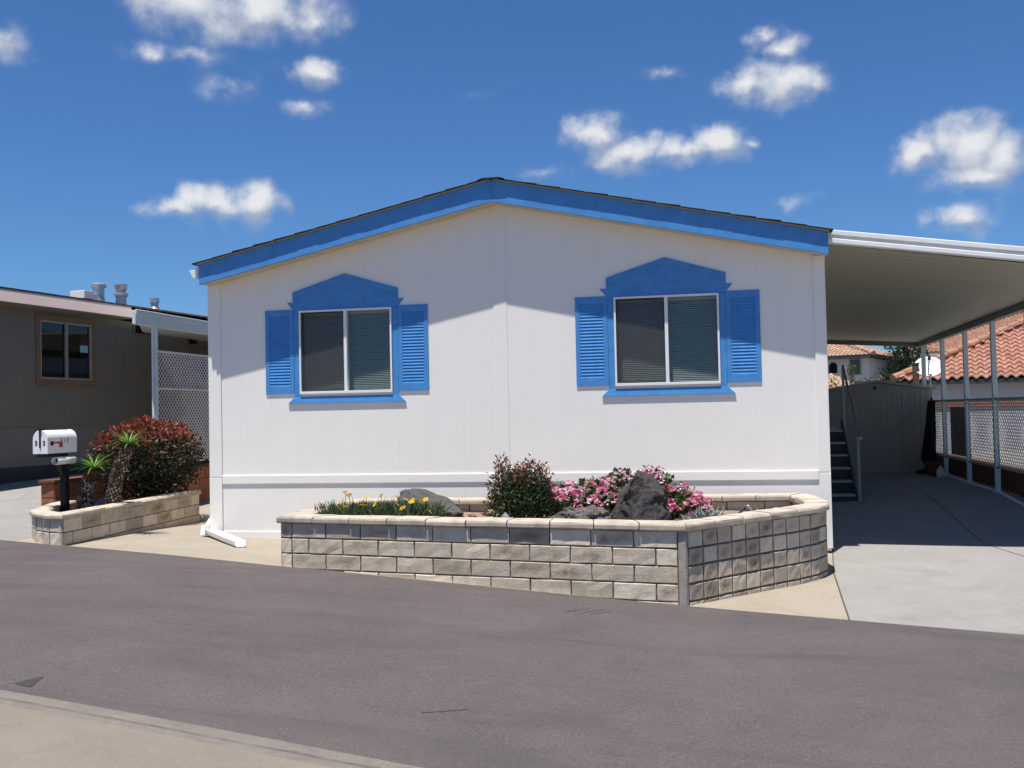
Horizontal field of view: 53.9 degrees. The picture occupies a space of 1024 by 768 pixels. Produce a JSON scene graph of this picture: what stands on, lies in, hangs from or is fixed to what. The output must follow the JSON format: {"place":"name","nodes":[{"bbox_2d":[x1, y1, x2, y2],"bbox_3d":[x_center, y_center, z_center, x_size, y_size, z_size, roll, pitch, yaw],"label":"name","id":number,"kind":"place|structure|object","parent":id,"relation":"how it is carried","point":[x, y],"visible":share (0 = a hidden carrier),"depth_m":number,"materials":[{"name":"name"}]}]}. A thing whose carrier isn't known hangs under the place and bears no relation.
{"place":"outdoors","nodes":[
{"label":"outdoors","id":0,"kind":"place"},
{"bbox_2d":[0,471,209,540],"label":"neighbour driveway","id":1,"kind":"structure","parent":0,"point":[19,501],"depth_m":15.14,"materials":[{"name":"grey concrete"}]},
{"bbox_2d":[0,704,330,767],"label":"sidewalk","id":2,"kind":"structure","parent":0,"point":[29,738],"depth_m":4.42,"materials":[{"name":"beige concrete"}]},
{"bbox_2d":[17,504,849,619],"bbox_3d":[-0.535,1.876,14.672,10.150,0.458,12.387,-2,-2,11],"label":"concrete pad","id":3,"kind":"object","parent":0,"point":[821,598],"visible":0.08,"depth_m":10.42,"materials":[{"name":"beige concrete"}]},
{"bbox_2d":[29,489,200,544],"bbox_3d":[-5.254,1.903,12.999,1.305,0.805,3.563,-2,-2,11],"label":"block planter","id":4,"kind":"object","parent":3,"relation":"on","point":[52,524],"visible":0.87,"depth_m":12.31,"materials":[{"name":"brick"}]},
{"bbox_2d":[33,429,76,511],"bbox_3d":[-5.579,1.107,12.315,0.234,1.132,0.584,-2,-2,11],"label":"mailbox","id":5,"kind":"object","parent":4,"relation":"on","point":[57,445],"visible":0.96,"depth_m":12.33,"materials":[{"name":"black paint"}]},
{"bbox_2d":[73,453,110,508],"bbox_3d":[-5.251,1.233,12.590,0.715,0.778,0.698,0,-2,-29],"label":"palm","id":6,"kind":"object","parent":4,"relation":"on","point":[85,494],"visible":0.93,"depth_m":12.57,"materials":[{"name":"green plant"}]},
{"bbox_2d":[92,497,122,506],"bbox_3d":[-5.115,1.552,12.724,0.400,0.286,0.324,-2,-2,11],"label":"boulder","id":7,"kind":"object","parent":4,"relation":"on","point":[100,501],"visible":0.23,"depth_m":12.64,"materials":[{"name":"grey stone"}]},
{"bbox_2d":[105,430,151,503],"bbox_3d":[-4.752,1.091,12.488,0.700,1.061,0.692,-1,-2,-11],"label":"palm","id":8,"kind":"object","parent":4,"relation":"in","point":[113,492],"visible":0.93,"depth_m":12.52,"materials":[{"name":"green plant"}]},
{"bbox_2d":[86,413,208,500],"bbox_3d":[-5.090,1.056,14.209,1.274,1.295,2.384,-2,-2,11],"label":"photinia bush","id":9,"kind":"object","parent":4,"relation":"on","point":[147,466],"visible":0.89,"depth_m":13.86,"materials":[{"name":"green plant"}]},
{"bbox_2d":[206,529,245,546],"bbox_3d":[-3.406,1.804,11.868,0.132,0.078,1.523,0,-2,-30],"label":"splash trough","id":10,"kind":"object","parent":3,"relation":"on","point":[227,538],"visible":0.94,"depth_m":11.69,"materials":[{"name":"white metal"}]},
{"bbox_2d":[276,493,828,605],"bbox_3d":[0.487,1.680,9.942,5.224,0.945,3.021,-2,-2,11],"label":"block planter","id":11,"kind":"object","parent":3,"relation":"on","point":[765,544],"visible":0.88,"depth_m":8.86,"materials":[{"name":"concrete"}]},
{"bbox_2d":[311,491,378,514],"bbox_3d":[-1.700,1.264,10.289,0.713,0.339,0.794,-2,-2,11],"label":"gazania","id":12,"kind":"object","parent":11,"relation":"on","point":[343,508],"visible":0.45,"depth_m":10.10,"materials":[{"name":"green plant"}]},
{"bbox_2d":[354,494,410,515],"bbox_3d":[-1.289,1.271,10.240,0.647,0.305,0.800,-2,-2,11],"label":"gazania","id":13,"kind":"object","parent":11,"relation":"on","point":[380,509],"visible":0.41,"depth_m":10.05,"materials":[{"name":"green plant"}]},
{"bbox_2d":[384,497,451,516],"bbox_3d":[-0.985,1.276,10.128,0.754,0.276,0.738,-2,-2,11],"label":"gazania","id":14,"kind":"object","parent":11,"relation":"on","point":[425,509],"visible":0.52,"depth_m":9.99,"materials":[{"name":"green plant"}]},
{"bbox_2d":[396,488,463,516],"bbox_3d":[-0.882,1.333,10.747,0.788,0.436,0.539,-2,-2,11],"label":"boulder","id":15,"kind":"object","parent":11,"relation":"on","point":[418,494],"visible":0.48,"depth_m":10.73,"materials":[{"name":"grey stone"}]},
{"bbox_2d":[481,452,557,517],"bbox_3d":[0.072,1.054,9.913,0.782,0.770,0.675,-2,-2,11],"label":"photinia bush","id":16,"kind":"object","parent":11,"relation":"on","point":[514,495],"visible":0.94,"depth_m":9.82,"materials":[{"name":"green plant"}]},
{"bbox_2d":[549,505,613,520],"bbox_3d":[0.659,1.251,9.287,0.549,0.280,0.398,-2,-2,38],"label":"boulder","id":17,"kind":"object","parent":11,"relation":"on","point":[593,512],"visible":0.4,"depth_m":9.18,"materials":[{"name":"grey stone"}]},
{"bbox_2d":[545,464,639,516],"bbox_3d":[0.833,1.126,10.060,1.270,0.616,0.792,-2,-2,11],"label":"geranium","id":18,"kind":"object","parent":11,"relation":"on","point":[603,492],"visible":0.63,"depth_m":9.91,"materials":[{"name":"pink plant"}]},
{"bbox_2d":[611,470,671,520],"bbox_3d":[1.200,1.137,9.405,0.584,0.657,0.492,-2,-2,11],"label":"boulder","id":19,"kind":"object","parent":11,"relation":"on","point":[642,495],"visible":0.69,"depth_m":9.26,"materials":[{"name":"grey stone"}]},
{"bbox_2d":[634,464,714,520],"bbox_3d":[1.559,1.116,9.931,0.884,0.642,0.666,-2,-2,11],"label":"geranium","id":20,"kind":"object","parent":11,"relation":"on","point":[684,503],"visible":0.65,"depth_m":9.78,"materials":[{"name":"pink plant"}]},
{"bbox_2d":[675,505,724,520],"bbox_3d":[1.743,1.210,9.165,0.530,0.240,0.474,-2,-2,11],"label":"fescue tuft","id":21,"kind":"object","parent":11,"relation":"on","point":[700,514],"visible":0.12,"depth_m":9.14,"materials":[{"name":"grey plant"}]},
{"bbox_2d":[738,504,751,512],"bbox_3d":[2.239,1.258,9.820,0.213,0.160,0.042,-1,-2,-2],"label":"irrigation pipe","id":22,"kind":"object","parent":11,"relation":"on","point":[747,506],"visible":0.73,"depth_m":9.81,"materials":[{"name":"black paint"}]},
{"bbox_2d":[0,540,1023,767],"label":"road","id":23,"kind":"structure","parent":0,"point":[369,666],"depth_m":6.11,"materials":[{"name":"grey asphalt"}]},
{"bbox_2d":[15,676,42,686],"bbox_3d":[-2.651,1.656,5.605,0.134,0.006,0.178,-2,-2,30],"label":"road patch","id":24,"kind":"object","parent":23,"relation":"on","point":[30,682],"visible":1,"depth_m":5.58,"materials":[{"name":"grey asphalt"}]},
{"bbox_2d":[0,690,422,767],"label":"kerb","id":25,"kind":"structure","parent":23,"relation":"on","point":[255,740],"depth_m":4.69,"materials":[{"name":"grey concrete"}]},
{"bbox_2d":[0,697,377,767],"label":"kerb seam","id":26,"kind":"object","parent":25,"relation":"on","point":[311,755],"visible":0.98,"depth_m":4.65,"materials":[{"name":"grey concrete"}]},
{"bbox_2d":[0,0,1023,365],"label":"sky","id":27,"kind":"structure","parent":0,"point":[142,142],"materials":[{"name":"blue"}]},
{"bbox_2d":[832,467,1023,633],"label":"driveway","id":28,"kind":"structure","parent":0,"point":[904,553],"depth_m":10.87,"materials":[{"name":"grey concrete"}]},
{"bbox_2d":[832,548,849,618],"bbox_3d":[3.136,1.832,9.721,0.058,0.077,3.964,-2,-2,16],"label":"driveway joint","id":29,"kind":"object","parent":28,"relation":"on","point":[838,585],"visible":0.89,"depth_m":9.17,"materials":[{"name":"grey concrete"}]},
{"bbox_2d":[830,365,862,501],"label":"entry steps","id":30,"kind":"structure","parent":28,"relation":"on","point":[843,486],"depth_m":15.39,"materials":[{"name":"grey metal"}]},
{"bbox_2d":[828,380,935,473],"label":"garden shed","id":31,"kind":"structure","parent":28,"relation":"on","point":[891,418],"depth_m":19.33,"materials":[{"name":"grey metal"}]},
{"bbox_2d":[824,230,1023,492],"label":"carport","id":32,"kind":"object","parent":28,"relation":"on","point":[890,290],"visible":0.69,"depth_m":13.49,"materials":[{"name":"white metal"}]},
{"bbox_2d":[933,397,1023,506],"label":"lattice screen","id":33,"kind":"object","parent":32,"relation":"attached to","point":[957,443],"visible":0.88,"depth_m":15.68,"materials":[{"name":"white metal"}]},
{"bbox_2d":[916,397,935,473],"bbox_3d":[7.759,0.964,18.834,0.400,1.423,0.394,-2,-2,11],"label":"furled umbrella","id":34,"kind":"object","parent":28,"relation":"on","point":[928,453],"visible":0.88,"depth_m":18.76,"materials":[{"name":"grey fabric"}]},
{"bbox_2d":[882,473,984,543],"bbox_3d":[6.231,1.755,15.317,0.064,0.293,8.066,-2,-2,12],"label":"driveway joint","id":35,"kind":"object","parent":28,"relation":"on","point":[945,509],"visible":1,"depth_m":13.36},
{"bbox_2d":[925,462,943,475],"bbox_3d":[7.683,1.540,18.274,0.324,0.245,0.319,-2,-2,11],"label":"flower pot","id":36,"kind":"object","parent":28,"relation":"on","point":[932,467],"visible":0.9,"depth_m":18.17,"materials":[{"name":"ceramic"}]},
{"bbox_2d":[936,466,945,477],"bbox_3d":[7.543,1.550,17.717,0.150,0.210,0.242,-2,-2,33],"label":"plastic jug","id":37,"kind":"object","parent":28,"relation":"on","point":[940,471],"visible":1,"depth_m":17.70,"materials":[{"name":"white plastic"}]},
{"bbox_2d":[949,451,1023,467],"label":"neighbour patio","id":38,"kind":"structure","parent":0,"point":[1000,457],"depth_m":23.90,"materials":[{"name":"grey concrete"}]},
{"bbox_2d":[912,363,918,384],"bbox_3d":[9.658,0.654,23.989,0.150,2.317,0.140,-2,-2,11],"label":"wooden post","id":39,"kind":"object","parent":38,"relation":"on","point":[915,368],"visible":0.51,"depth_m":23.96,"materials":[{"name":"brown wood"}]},
{"bbox_2d":[915,355,940,385],"bbox_3d":[9.942,0.538,23.916,0.464,2.426,0.585,0,-2,-35],"label":"satellite dish","id":40,"kind":"object","parent":38,"relation":"on","point":[933,366],"visible":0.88,"depth_m":23.96,"materials":[{"name":"white metal"}]},
{"bbox_3d":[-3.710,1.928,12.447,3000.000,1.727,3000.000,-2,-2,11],"label":"ground","id":41,"kind":"structure","parent":0,"visible":0},
{"bbox_2d":[0,283,209,483],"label":"mobile home","id":42,"kind":"object","parent":41,"relation":"on","point":[79,363],"visible":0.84,"depth_m":18.93,"materials":[{"name":"beige paint"}]},
{"bbox_2d":[41,320,91,380],"bbox_3d":[-8.328,-0.610,18.743,0.136,1.065,1.341,-2,-2,18],"label":"window","id":43,"kind":"structure","parent":42,"relation":"in","point":[66,348],"depth_m":18.73,"materials":[{"name":"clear glass"}]},
{"bbox_2d":[133,324,150,335],"bbox_3d":[-7.630,-1.121,20.905,0.025,0.240,0.740,-2,-2,17],"label":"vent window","id":44,"kind":"structure","parent":42,"relation":"in","point":[137,330],"depth_m":20.70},
{"bbox_2d":[197,348,208,451],"bbox_3d":[-6.926,0.380,23.004,0.039,2.350,0.850,-2,-2,17],"label":"door","id":45,"kind":"structure","parent":42,"relation":"in","point":[200,351],"depth_m":22.73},
{"bbox_2d":[38,462,209,509],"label":"red block wall","id":46,"kind":"structure","parent":41,"relation":"on","point":[50,490],"depth_m":14.11,"materials":[{"name":"red brick"}]},
{"bbox_2d":[132,309,207,451],"bbox_3d":[-5.956,0.186,20.691,2.845,2.575,10.810,-2,-2,11],"label":"patio awning","id":47,"kind":"object","parent":46,"relation":"on","point":[154,324],"visible":0.23,"depth_m":15.86,"materials":[{"name":"white metal"}]},
{"bbox_2d":[158,350,209,461],"bbox_3d":[-4.582,0.487,20.596,0.040,1.800,9.840,-2,-2,11],"label":"lattice screen","id":48,"kind":"object","parent":46,"relation":"on","point":[183,388],"visible":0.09,"depth_m":16.70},
{"bbox_2d":[190,177,832,552],"bbox_3d":[1.570,0.025,20.449,7.562,4.357,18.322,-2,-2,11],"label":"mobile home","id":49,"kind":"object","parent":41,"relation":"on","point":[451,342],"visible":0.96,"depth_m":11.74,"materials":[{"name":"white paint"}]},
{"bbox_2d":[299,307,392,393],"bbox_3d":[-2.001,-0.397,12.199,1.179,1.017,0.138,-2,-2,11],"label":"window","id":50,"kind":"structure","parent":49,"relation":"in","point":[347,313],"depth_m":12.23,"materials":[{"name":"clear glass"}]},
{"bbox_2d":[613,293,720,385],"bbox_3d":[1.760,-0.498,11.444,1.179,1.017,0.138,-2,-2,11],"label":"window","id":51,"kind":"structure","parent":49,"relation":"in","point":[689,298],"depth_m":11.47,"materials":[{"name":"clear glass"}]},
{"bbox_2d":[846,362,857,380],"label":"feathery tree","id":52,"kind":"object","parent":41,"relation":"on","point":[849,373],"visible":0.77,"depth_m":61.20,"materials":[{"name":"green plant"}]},
{"bbox_2d":[828,374,876,387],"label":"garden shrub","id":53,"kind":"object","parent":41,"relation":"on","point":[836,384],"visible":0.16,"depth_m":47.84,"materials":[{"name":"green plant"}]},
{"bbox_2d":[828,373,891,387],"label":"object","id":54,"kind":"structure","parent":41,"relation":"on","point":[831,375],"depth_m":50.73,"materials":[{"name":"ceramic"}]},
{"bbox_2d":[827,344,903,382],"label":"tile roofed house","id":55,"kind":"structure","parent":41,"relation":"on","point":[869,362],"depth_m":63.45,"materials":[{"name":"paint"}]},
{"bbox_2d":[829,363,836,372],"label":"window","id":56,"kind":"structure","parent":55,"relation":"in","point":[832,367],"depth_m":63.77,"materials":[{"name":"black glass"}]},
{"bbox_2d":[849,359,861,374],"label":"window","id":57,"kind":"structure","parent":55,"relation":"in","point":[858,361],"depth_m":62.96,"materials":[{"name":"grey glass"}]},
{"bbox_2d":[874,346,931,379],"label":"feathery tree","id":58,"kind":"object","parent":41,"relation":"on","point":[904,358],"visible":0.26,"depth_m":52.47,"materials":[{"name":"green plant"}]},
{"bbox_2d":[890,318,1023,401],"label":"tile roofed house","id":59,"kind":"structure","parent":41,"relation":"on","point":[1010,355],"depth_m":28.91,"materials":[{"name":"tile"}]},
{"bbox_2d":[902,311,1023,361],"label":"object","id":60,"kind":"structure","parent":41,"relation":"on","point":[954,341],"depth_m":62.75,"materials":[{"name":"ceramic"}]},
{"bbox_2d":[934,451,1023,497],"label":"brown block wall","id":61,"kind":"structure","parent":41,"relation":"on","point":[1012,482],"depth_m":16.14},
{"bbox_2d":[935,401,1023,451],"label":"garden wall","id":62,"kind":"structure","parent":41,"relation":"on","point":[948,423],"depth_m":26.54,"materials":[{"name":"white plastic"}]}
]}

